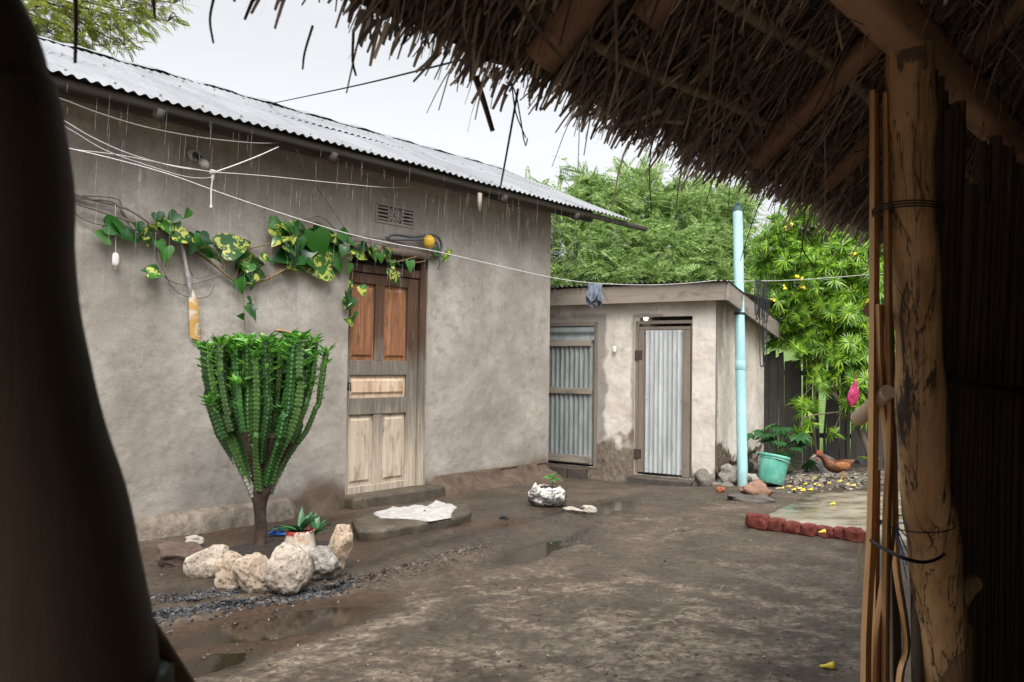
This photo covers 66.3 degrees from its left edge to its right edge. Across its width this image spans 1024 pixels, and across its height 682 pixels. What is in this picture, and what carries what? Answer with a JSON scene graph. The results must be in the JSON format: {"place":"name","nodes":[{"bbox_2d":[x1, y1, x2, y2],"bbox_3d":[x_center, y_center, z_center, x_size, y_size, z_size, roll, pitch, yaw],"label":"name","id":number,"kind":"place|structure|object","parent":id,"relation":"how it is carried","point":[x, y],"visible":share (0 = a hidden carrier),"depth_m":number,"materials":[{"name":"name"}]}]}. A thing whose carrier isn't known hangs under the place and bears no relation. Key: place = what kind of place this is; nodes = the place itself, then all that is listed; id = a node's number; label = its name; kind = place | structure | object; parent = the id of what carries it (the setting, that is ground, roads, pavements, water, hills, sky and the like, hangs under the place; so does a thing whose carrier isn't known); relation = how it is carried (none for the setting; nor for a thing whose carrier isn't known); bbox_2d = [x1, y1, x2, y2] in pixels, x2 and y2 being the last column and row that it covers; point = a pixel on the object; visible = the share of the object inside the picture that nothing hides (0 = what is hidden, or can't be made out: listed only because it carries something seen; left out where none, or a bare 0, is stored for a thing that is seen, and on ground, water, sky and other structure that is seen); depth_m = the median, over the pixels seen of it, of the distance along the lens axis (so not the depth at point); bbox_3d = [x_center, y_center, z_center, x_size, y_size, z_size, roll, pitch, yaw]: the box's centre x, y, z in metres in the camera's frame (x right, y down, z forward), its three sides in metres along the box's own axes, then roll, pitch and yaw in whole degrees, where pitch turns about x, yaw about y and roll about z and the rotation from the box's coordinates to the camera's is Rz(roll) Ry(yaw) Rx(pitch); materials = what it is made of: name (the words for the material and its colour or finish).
{"place":"outdoors","nodes":[
{"label":"outdoors","id":0,"kind":"place"},
{"bbox_2d":[23,0,867,341],"label":"sky","id":1,"kind":"structure","parent":0,"point":[251,57],"materials":[{"name":"white"}]},
{"bbox_2d":[139,459,910,681],"bbox_3d":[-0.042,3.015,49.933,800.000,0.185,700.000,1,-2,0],"label":"ground","id":2,"kind":"structure","parent":0,"point":[710,518],"depth_m":4.99,"materials":[{"name":"brown soil"}]},
{"bbox_2d":[22,0,196,61],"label":"overhanging tree","id":3,"kind":"object","parent":2,"relation":"on","point":[41,25],"visible":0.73,"depth_m":14.15,"materials":[{"name":"green plant"}]},
{"bbox_2d":[155,541,203,566],"bbox_3d":[-2.396,1.554,5.667,0.336,0.200,0.250,1,-2,0],"label":"stone","id":4,"kind":"object","parent":2,"relation":"on","point":[173,554],"visible":0.71,"depth_m":5.59,"materials":[{"name":"stone"}]},
{"bbox_2d":[185,535,204,544],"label":"stone","id":5,"kind":"object","parent":2,"relation":"on","point":[198,539],"visible":0.66,"depth_m":6.24,"materials":[{"name":"beige stone"}]},
{"bbox_2d":[183,544,228,577],"bbox_3d":[-2.084,1.523,5.357,0.318,0.263,0.180,1,-2,0],"label":"stone","id":6,"kind":"object","parent":2,"relation":"on","point":[200,564],"visible":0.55,"depth_m":5.29,"materials":[{"name":"beige stone"}]},
{"bbox_2d":[183,653,246,677],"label":"puddle","id":7,"kind":"object","parent":2,"relation":"on","point":[206,665],"visible":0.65,"depth_m":3.91,"materials":[{"name":"black liquid"}]},
{"bbox_2d":[211,550,243,588],"bbox_3d":[-1.849,1.514,5.133,0.260,0.281,0.190,1,-2,0],"label":"stone","id":8,"kind":"object","parent":2,"relation":"on","point":[221,570],"visible":0.69,"depth_m":5.06,"materials":[{"name":"beige stone"}]},
{"bbox_2d":[231,552,268,593],"bbox_3d":[-1.657,1.495,5.035,0.268,0.276,0.232,1,-2,0],"label":"stone","id":9,"kind":"object","parent":2,"relation":"on","point":[248,571],"visible":0.87,"depth_m":4.96,"materials":[{"name":"beige stone"}]},
{"bbox_2d":[150,571,355,633],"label":"gravel","id":10,"kind":"structure","parent":2,"relation":"on","point":[163,612],"depth_m":4.85,"materials":[{"name":"grey gravel"}]},
{"bbox_2d":[165,606,376,654],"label":"puddle","id":11,"kind":"object","parent":2,"relation":"on","point":[291,623],"visible":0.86,"depth_m":4.47,"materials":[{"name":"black liquid"}]},
{"bbox_2d":[267,527,285,535],"bbox_3d":[-1.938,1.609,6.669,0.281,0.079,0.123,2,-2,-33],"label":"plastic sandal","id":12,"kind":"object","parent":2,"relation":"on","point":[273,532],"visible":0.66,"depth_m":6.61},
{"bbox_2d":[229,539,328,559],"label":"planting soil","id":13,"kind":"structure","parent":2,"relation":"on","point":[268,548],"depth_m":6.09,"materials":[{"name":"brown soil"}]},
{"bbox_2d":[191,328,335,544],"bbox_3d":[-1.988,0.821,6.258,1.012,1.871,1.018,1,-2,0],"label":"candelabra cactus","id":14,"kind":"object","parent":13,"relation":"on","point":[257,393],"visible":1,"depth_m":6.03,"materials":[{"name":"green plant"}]},
{"bbox_2d":[274,329,291,333],"bbox_3d":[-1.849,-0.058,6.424,0.089,0.078,0.204,-1,-2,42],"label":"dry husk","id":15,"kind":"object","parent":14,"relation":"on","point":[279,330],"visible":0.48,"depth_m":6.36,"materials":[{"name":"beige plant"}]},
{"bbox_2d":[264,542,312,595],"bbox_3d":[-1.462,1.484,5.093,0.318,0.348,0.308,1,-2,0],"label":"stone","id":16,"kind":"object","parent":2,"relation":"on","point":[289,568],"visible":0.95,"depth_m":4.98,"materials":[{"name":"beige stone"}]},
{"bbox_2d":[284,527,315,552],"bbox_3d":[-1.558,1.501,5.754,0.245,0.232,0.245,1,-2,0],"label":"plant pot","id":17,"kind":"object","parent":2,"relation":"on","point":[305,541],"visible":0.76,"depth_m":5.67,"materials":[{"name":"ceramic"}]},
{"bbox_2d":[270,507,330,534],"bbox_3d":[-1.555,1.353,5.796,0.372,0.254,0.367,0,-2,35],"label":"spiky plant","id":18,"kind":"object","parent":17,"relation":"in","point":[304,522],"visible":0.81,"depth_m":5.79,"materials":[{"name":"green plant"}]},
{"bbox_2d":[308,545,343,580],"bbox_3d":[-1.267,1.529,5.335,0.226,0.255,0.238,1,-2,0],"label":"stone","id":19,"kind":"object","parent":2,"relation":"on","point":[326,562],"visible":0.86,"depth_m":5.26,"materials":[{"name":"grey stone"}]},
{"bbox_2d":[328,523,352,567],"bbox_3d":[-1.246,1.489,5.573,0.224,0.384,0.180,1,-2,0],"label":"stone","id":20,"kind":"object","parent":2,"relation":"on","point":[341,543],"visible":0.61,"depth_m":5.53,"materials":[{"name":"beige stone"}]},
{"bbox_2d":[39,36,647,540],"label":"mud house","id":21,"kind":"structure","parent":2,"relation":"on","point":[435,376],"depth_m":7.93,"materials":[{"name":"paint"}]},
{"bbox_2d":[112,204,118,269],"bbox_3d":[-3.247,-0.854,6.429,0.028,0.535,0.054,-1,-2,39],"label":"pull switch","id":22,"kind":"object","parent":21,"relation":"hanging from","point":[115,259],"visible":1,"depth_m":6.42,"materials":[{"name":"white plastic"}]},
{"bbox_2d":[60,98,278,143],"bbox_3d":[-2.454,-1.641,5.904,0.012,0.440,2.588,0,-2,14],"label":"faded rope","id":23,"kind":"object","parent":21,"relation":"hanging from","point":[67,101],"visible":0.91,"depth_m":5.56,"materials":[{"name":"grey fabric"}]},
{"bbox_2d":[189,289,199,340],"bbox_3d":[-2.803,-0.231,6.924,0.036,0.458,0.116,-1,-2,42],"label":"cardboard strip","id":24,"kind":"object","parent":21,"relation":"attached to","point":[194,318],"visible":1,"depth_m":6.91,"materials":[{"name":"orange cardboard"}]},
{"bbox_2d":[187,148,208,168],"bbox_3d":[-2.759,-1.613,6.906,0.215,0.211,0.124,-1,-2,42],"label":"wall lamp","id":25,"kind":"object","parent":21,"relation":"attached to","point":[193,154],"visible":1,"depth_m":6.92,"materials":[{"name":"white plastic"}]},
{"bbox_2d":[217,146,278,171],"bbox_3d":[-2.121,-1.485,6.359,0.010,0.602,1.478,1,-2,0],"label":"tie string","id":26,"kind":"object","parent":21,"relation":"hanging from","point":[246,160],"visible":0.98,"depth_m":6.24,"materials":[{"name":"fabric"}]},
{"bbox_2d":[75,194,451,330],"bbox_3d":[-2.114,-0.674,7.598,0.235,1.185,4.038,-1,-2,43],"label":"climbing vine","id":27,"kind":"object","parent":21,"relation":"attached to","point":[327,247],"visible":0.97,"depth_m":7.34,"materials":[{"name":"green plant"}]},
{"bbox_2d":[180,243,191,297],"bbox_3d":[-2.847,-0.607,6.862,0.052,0.492,0.121,-1,-2,44],"label":"twisted rag","id":28,"kind":"object","parent":27,"relation":"attached to","point":[187,273],"visible":1,"depth_m":6.85,"materials":[{"name":"grey fabric"}]},
{"bbox_2d":[385,234,442,269],"bbox_3d":[-1.089,-1.032,8.760,0.045,0.410,0.854,-1,-2,42],"label":"old hose","id":29,"kind":"object","parent":27,"relation":"hanging from","point":[419,236],"visible":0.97,"depth_m":8.80,"materials":[{"name":"black rubber"}]},
{"bbox_2d":[423,235,434,248],"bbox_3d":[-0.943,-1.125,8.877,0.138,0.159,0.129,1,-2,0],"label":"yellow fruit","id":30,"kind":"object","parent":27,"relation":"attached to","point":[429,242],"visible":1,"depth_m":8.83,"materials":[{"name":"yellow food"}]},
{"bbox_2d":[217,172,411,187],"bbox_3d":[-1.630,-1.467,7.203,0.007,0.642,3.375,0,-2,17],"label":"clothesline","id":31,"kind":"object","parent":21,"relation":"attached to","point":[313,180],"visible":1,"depth_m":6.80,"materials":[{"name":"fabric"}]},
{"bbox_2d":[210,169,216,208],"bbox_3d":[-2.129,-1.079,5.577,0.051,0.284,0.036,1,-2,0],"label":"rope knot","id":32,"kind":"object","parent":31,"relation":"hanging from","point":[212,175],"visible":1,"depth_m":5.57,"materials":[{"name":"white fabric"}]},
{"bbox_2d":[65,121,211,171],"bbox_3d":[-2.354,-1.208,4.909,0.007,0.105,1.420,0,-2,19],"label":"clothesline","id":33,"kind":"object","parent":32,"relation":"attached to","point":[126,152],"visible":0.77,"depth_m":4.81,"materials":[{"name":"fabric"}]},
{"bbox_2d":[66,127,210,178],"bbox_3d":[-2.345,-1.165,4.924,0.006,0.095,1.442,0,-2,17],"label":"clothesline","id":34,"kind":"object","parent":32,"relation":"attached to","point":[132,160],"visible":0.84,"depth_m":4.86,"materials":[{"name":"fabric"}]},
{"bbox_2d":[70,149,213,172],"bbox_3d":[-2.366,-1.140,4.953,0.006,0.167,1.333,0,-2,22],"label":"clothesline","id":35,"kind":"object","parent":32,"relation":"attached to","point":[140,159],"visible":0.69,"depth_m":4.93,"materials":[{"name":"fabric"}]},
{"bbox_2d":[297,150,351,237],"bbox_3d":[-1.819,-1.410,7.665,0.006,0.657,1.027,0,-2,18],"label":"wire","id":36,"kind":"object","parent":21,"relation":"attached to","point":[319,191],"visible":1,"depth_m":7.53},
{"bbox_2d":[268,59,460,103],"bbox_3d":[-1.605,-2.062,6.480,0.010,2.167,8.001,2,-2,-24],"label":"power cable","id":37,"kind":"object","parent":21,"relation":"attached to","point":[434,66],"visible":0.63,"depth_m":4.81,"materials":[{"name":"black rubber"}]},
{"bbox_2d":[345,272,417,494],"bbox_3d":[-1.412,0.491,8.577,0.109,2.423,0.985,-1,-2,42],"label":"door","id":38,"kind":"structure","parent":21,"relation":"in","point":[382,366],"depth_m":8.59,"materials":[{"name":"brown wood"}]},
{"bbox_2d":[314,541,491,600],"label":"leaf litter","id":39,"kind":"object","parent":2,"relation":"on","point":[373,575],"visible":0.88,"depth_m":5.69,"materials":[{"name":"brown plant"}]},
{"bbox_2d":[342,484,471,540],"bbox_3d":[-1.095,1.698,7.740,1.220,0.232,2.549,1,-2,-14],"label":"doorstep","id":40,"kind":"object","parent":2,"relation":"on","point":[368,526],"visible":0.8,"depth_m":7.20,"materials":[{"name":"concrete"}]},
{"bbox_2d":[373,500,456,521],"bbox_3d":[-0.812,1.558,7.195,0.719,0.033,0.918,-1,-2,44],"label":"rag","id":41,"kind":"object","parent":40,"relation":"on","point":[436,510],"visible":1,"depth_m":7.10,"materials":[{"name":"white fabric"}]},
{"bbox_2d":[500,514,507,519],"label":"rock","id":42,"kind":"object","parent":2,"relation":"on","point":[504,516],"visible":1,"depth_m":7.40,"materials":[{"name":"black stone"}]},
{"bbox_2d":[145,493,862,681],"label":"grit","id":43,"kind":"object","parent":2,"relation":"on","point":[764,656],"visible":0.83,"depth_m":4.29,"materials":[{"name":"grey gravel"}]},
{"bbox_2d":[0,0,1023,681],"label":"thatched hut","id":44,"kind":"object","parent":2,"relation":"on","point":[894,128],"visible":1,"depth_m":2.10,"materials":[{"name":"brown wood"}]},
{"bbox_2d":[496,534,583,561],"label":"puddle","id":45,"kind":"object","parent":2,"relation":"on","point":[536,552],"visible":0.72,"depth_m":6.31,"materials":[{"name":"black liquid"}]},
{"bbox_2d":[226,512,856,672],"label":"twig litter","id":46,"kind":"object","parent":2,"relation":"on","point":[492,607],"visible":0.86,"depth_m":4.68,"materials":[{"name":"brown wood"}]},
{"bbox_2d":[527,482,566,506],"bbox_3d":[0.368,1.606,8.214,0.421,0.238,0.290,1,-2,0],"label":"soil sack","id":47,"kind":"object","parent":2,"relation":"on","point":[543,495],"visible":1,"depth_m":8.10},
{"bbox_2d":[543,473,561,485],"bbox_3d":[0.424,1.492,8.206,0.223,0.197,0.228,1,-2,0],"label":"seedling","id":48,"kind":"object","parent":47,"relation":"in","point":[550,476],"visible":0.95,"depth_m":8.21,"materials":[{"name":"green plant"}]},
{"bbox_2d":[563,506,584,512],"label":"rock","id":49,"kind":"object","parent":2,"relation":"on","point":[571,509],"visible":1,"depth_m":7.85,"materials":[{"name":"stone"}]},
{"bbox_2d":[581,505,596,512],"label":"rock","id":50,"kind":"object","parent":2,"relation":"on","point":[589,509],"visible":1,"depth_m":7.89,"materials":[{"name":"stone"}]},
{"bbox_2d":[591,500,632,514],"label":"puddle","id":51,"kind":"object","parent":2,"relation":"on","point":[608,507],"visible":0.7,"depth_m":8.40,"materials":[{"name":"black liquid"}]},
{"bbox_2d":[398,538,859,681],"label":"straw litter","id":52,"kind":"object","parent":2,"relation":"on","point":[632,616],"visible":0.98,"depth_m":4.46,"materials":[{"name":"beige plant"}]},
{"bbox_2d":[525,144,789,314],"bbox_3d":[2.935,-0.968,15.846,6.383,6.379,3.642,2,-2,-29],"label":"feathery tree","id":53,"kind":"object","parent":2,"relation":"on","point":[699,242],"visible":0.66,"depth_m":15.44,"materials":[{"name":"green plant"}]},
{"bbox_2d":[548,279,782,486],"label":"shed","id":54,"kind":"structure","parent":2,"relation":"on","point":[651,400],"depth_m":10.69,"materials":[{"name":"concrete"}]},
{"bbox_2d":[69,148,714,284],"bbox_3d":[-0.013,-0.785,7.043,0.008,0.336,7.727,-1,-2,42],"label":"clothesline","id":55,"kind":"object","parent":54,"relation":"attached to","point":[337,230],"visible":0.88,"depth_m":5.53,"materials":[{"name":"fabric"}]},
{"bbox_2d":[586,283,602,308],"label":"shorts","id":56,"kind":"object","parent":55,"relation":"hanging from","point":[594,294],"visible":1,"depth_m":7.99,"materials":[{"name":"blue fabric"}]},
{"bbox_2d":[548,326,594,464],"bbox_3d":[0.788,0.765,11.260,0.864,1.953,0.091,0,-2,32],"label":"door","id":57,"kind":"structure","parent":54,"relation":"in","point":[571,348],"depth_m":11.21,"materials":[{"name":"grey metal"}]},
{"bbox_2d":[612,304,615,353],"bbox_3d":[1.418,-0.191,10.838,0.055,0.752,0.028,0,-2,35],"label":"pull switch","id":58,"kind":"object","parent":54,"relation":"hanging from","point":[614,349],"visible":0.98,"depth_m":10.83,"materials":[{"name":"white plastic"}]},
{"bbox_2d":[634,326,690,477],"bbox_3d":[2.007,0.801,10.494,0.777,1.991,0.077,0,-2,32],"label":"door","id":59,"kind":"structure","parent":54,"relation":"in","point":[663,354],"depth_m":10.45,"materials":[{"name":"grey metal"}]},
{"bbox_2d":[715,273,882,280],"bbox_3d":[3.505,-0.764,9.499,2.083,0.052,0.008,0,-2,27],"label":"clothesline","id":60,"kind":"object","parent":54,"relation":"attached to","point":[807,279],"visible":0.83,"depth_m":9.45,"materials":[{"name":"fabric"}]},
{"bbox_2d":[754,280,769,366],"bbox_3d":[3.093,-0.215,9.697,0.191,1.074,0.054,1,-2,9],"label":"cord bundle","id":61,"kind":"object","parent":60,"relation":"hanging from","point":[759,310],"visible":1,"depth_m":9.70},
{"bbox_2d":[716,486,724,491],"bbox_3d":[2.509,1.783,9.404,0.106,0.080,0.072,0,-2,22],"label":"brick fragment","id":62,"kind":"object","parent":2,"relation":"on","point":[720,489],"visible":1,"depth_m":9.38,"materials":[{"name":"orange brick"}]},
{"bbox_2d":[716,463,736,484],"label":"rock","id":63,"kind":"object","parent":2,"relation":"on","point":[727,472],"visible":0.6,"depth_m":10.11,"materials":[{"name":"grey stone"}]},
{"bbox_2d":[732,202,747,486],"bbox_3d":[3.019,-0.020,10.374,0.147,3.825,0.952,0,-2,10],"label":"vent pipe","id":64,"kind":"object","parent":2,"relation":"on","point":[741,406],"visible":0.95,"depth_m":10.27,"materials":[{"name":"teal plastic"}]},
{"bbox_2d":[727,493,776,502],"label":"rock","id":65,"kind":"object","parent":2,"relation":"on","point":[743,497],"visible":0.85,"depth_m":8.77,"materials":[{"name":"grey stone"}]},
{"bbox_2d":[747,473,758,482],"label":"rock","id":66,"kind":"object","parent":2,"relation":"on","point":[751,477],"visible":0.53,"depth_m":9.87,"materials":[{"name":"grey stone"}]},
{"bbox_2d":[737,479,774,496],"bbox_3d":[2.811,1.735,8.977,0.415,0.286,0.300,1,-2,0],"label":"rock","id":67,"kind":"object","parent":2,"relation":"on","point":[757,487],"visible":0.75,"depth_m":8.87,"materials":[{"name":"brown stone"}]},
{"bbox_2d":[745,512,770,530],"bbox_3d":[2.301,1.688,7.316,0.119,0.158,0.236,2,-2,-44],"label":"brick","id":68,"kind":"object","parent":2,"relation":"on","point":[757,521],"visible":0.93,"depth_m":7.27,"materials":[{"name":"red brick"}]},
{"bbox_2d":[758,452,790,485],"bbox_3d":[3.335,1.631,9.995,0.416,0.433,0.394,1,-2,0],"label":"bucket","id":69,"kind":"object","parent":2,"relation":"on","point":[772,468],"visible":1,"depth_m":9.84,"materials":[{"name":"green plastic"}]},
{"bbox_2d":[768,517,785,531],"bbox_3d":[2.440,1.692,7.204,0.152,0.133,0.117,-1,-2,40],"label":"brick","id":70,"kind":"object","parent":2,"relation":"on","point":[775,524],"visible":0.88,"depth_m":7.17,"materials":[{"name":"red brick"}]},
{"bbox_2d":[747,424,819,470],"bbox_3d":[3.782,1.520,11.025,1.101,0.744,0.779,1,-2,0],"label":"papaya seedling","id":71,"kind":"object","parent":2,"relation":"on","point":[800,439],"visible":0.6,"depth_m":10.93,"materials":[{"name":"green plant"}]},
{"bbox_2d":[782,520,800,534],"bbox_3d":[2.534,1.690,7.084,0.182,0.136,0.119,-1,-2,43],"label":"brick","id":72,"kind":"object","parent":2,"relation":"on","point":[791,527],"visible":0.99,"depth_m":7.04,"materials":[{"name":"red brick"}]},
{"bbox_2d":[800,523,817,536],"bbox_3d":[2.649,1.686,6.991,0.124,0.121,0.156,2,-2,-44],"label":"brick","id":73,"kind":"object","parent":2,"relation":"on","point":[808,529],"visible":1,"depth_m":6.95,"materials":[{"name":"red brick"}]},
{"bbox_2d":[804,454,834,473],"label":"rock","id":74,"kind":"object","parent":2,"relation":"on","point":[821,469],"visible":0.37,"depth_m":11.13,"materials":[{"name":"grey stone"}]},
{"bbox_2d":[744,198,895,462],"bbox_3d":[4.639,-0.248,11.937,2.871,4.572,2.062,-1,-2,42],"label":"oleander shrub","id":75,"kind":"object","parent":2,"relation":"on","point":[830,310],"visible":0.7,"depth_m":11.67,"materials":[{"name":"green plant"}]},
{"bbox_2d":[846,373,859,407],"bbox_3d":[4.782,0.695,10.986,0.181,0.500,0.079,1,-2,0],"label":"plastic bag","id":76,"kind":"object","parent":75,"relation":"hanging from","point":[852,396],"visible":1,"depth_m":10.96,"materials":[{"name":"pink plastic"}]},
{"bbox_2d":[817,525,833,538],"bbox_3d":[2.771,1.691,6.930,0.114,0.115,0.169,2,-2,-44],"label":"brick","id":77,"kind":"object","parent":2,"relation":"on","point":[829,533],"visible":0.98,"depth_m":6.88,"materials":[{"name":"red brick"}]},
{"bbox_2d":[820,661,835,669],"bbox_3d":[1.569,1.614,3.899,0.073,0.043,0.042,1,-2,0],"label":"fallen flower","id":78,"kind":"object","parent":2,"relation":"on","point":[830,665],"visible":1,"depth_m":3.89,"materials":[{"name":"yellow plant"}]},
{"bbox_2d":[775,470,883,493],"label":"rubble litter","id":79,"kind":"object","parent":2,"relation":"on","point":[853,476],"visible":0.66,"depth_m":10.42,"materials":[{"name":"grey gravel"}]},
{"bbox_2d":[764,350,898,468],"bbox_3d":[5.732,1.059,11.997,3.668,1.991,0.105,0,-2,13],"label":"board fence","id":80,"kind":"object","parent":2,"relation":"on","point":[782,383],"visible":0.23,"depth_m":12.26,"materials":[{"name":"black wood"}]},
{"bbox_2d":[769,491,906,545],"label":"concrete paving","id":81,"kind":"structure","parent":2,"relation":"on","point":[849,509],"depth_m":7.84,"materials":[{"name":"grey concrete"}]},
{"bbox_2d":[812,450,863,480],"bbox_3d":[4.323,1.658,10.415,0.695,0.406,0.215,1,-2,0],"label":"hen","id":82,"kind":"object","parent":2,"relation":"on","point":[837,466],"visible":0.99,"depth_m":10.35,"materials":[{"name":"brown"}]},
{"bbox_2d":[833,526,844,539],"bbox_3d":[2.879,1.688,6.886,0.095,0.117,0.113,-1,-2,39],"label":"brick","id":83,"kind":"object","parent":2,"relation":"on","point":[838,532],"visible":0.88,"depth_m":6.85,"materials":[{"name":"red brick"}]},
{"bbox_2d":[843,526,865,542],"bbox_3d":[2.973,1.683,6.804,0.202,0.139,0.117,-1,-2,43],"label":"brick","id":84,"kind":"object","parent":2,"relation":"on","point":[854,534],"visible":0.89,"depth_m":6.76,"materials":[{"name":"red brick"}]},
{"bbox_2d":[765,341,851,458],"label":"grass field","id":85,"kind":"structure","parent":0,"point":[822,399],"depth_m":21.68,"materials":[{"name":"green plant"}]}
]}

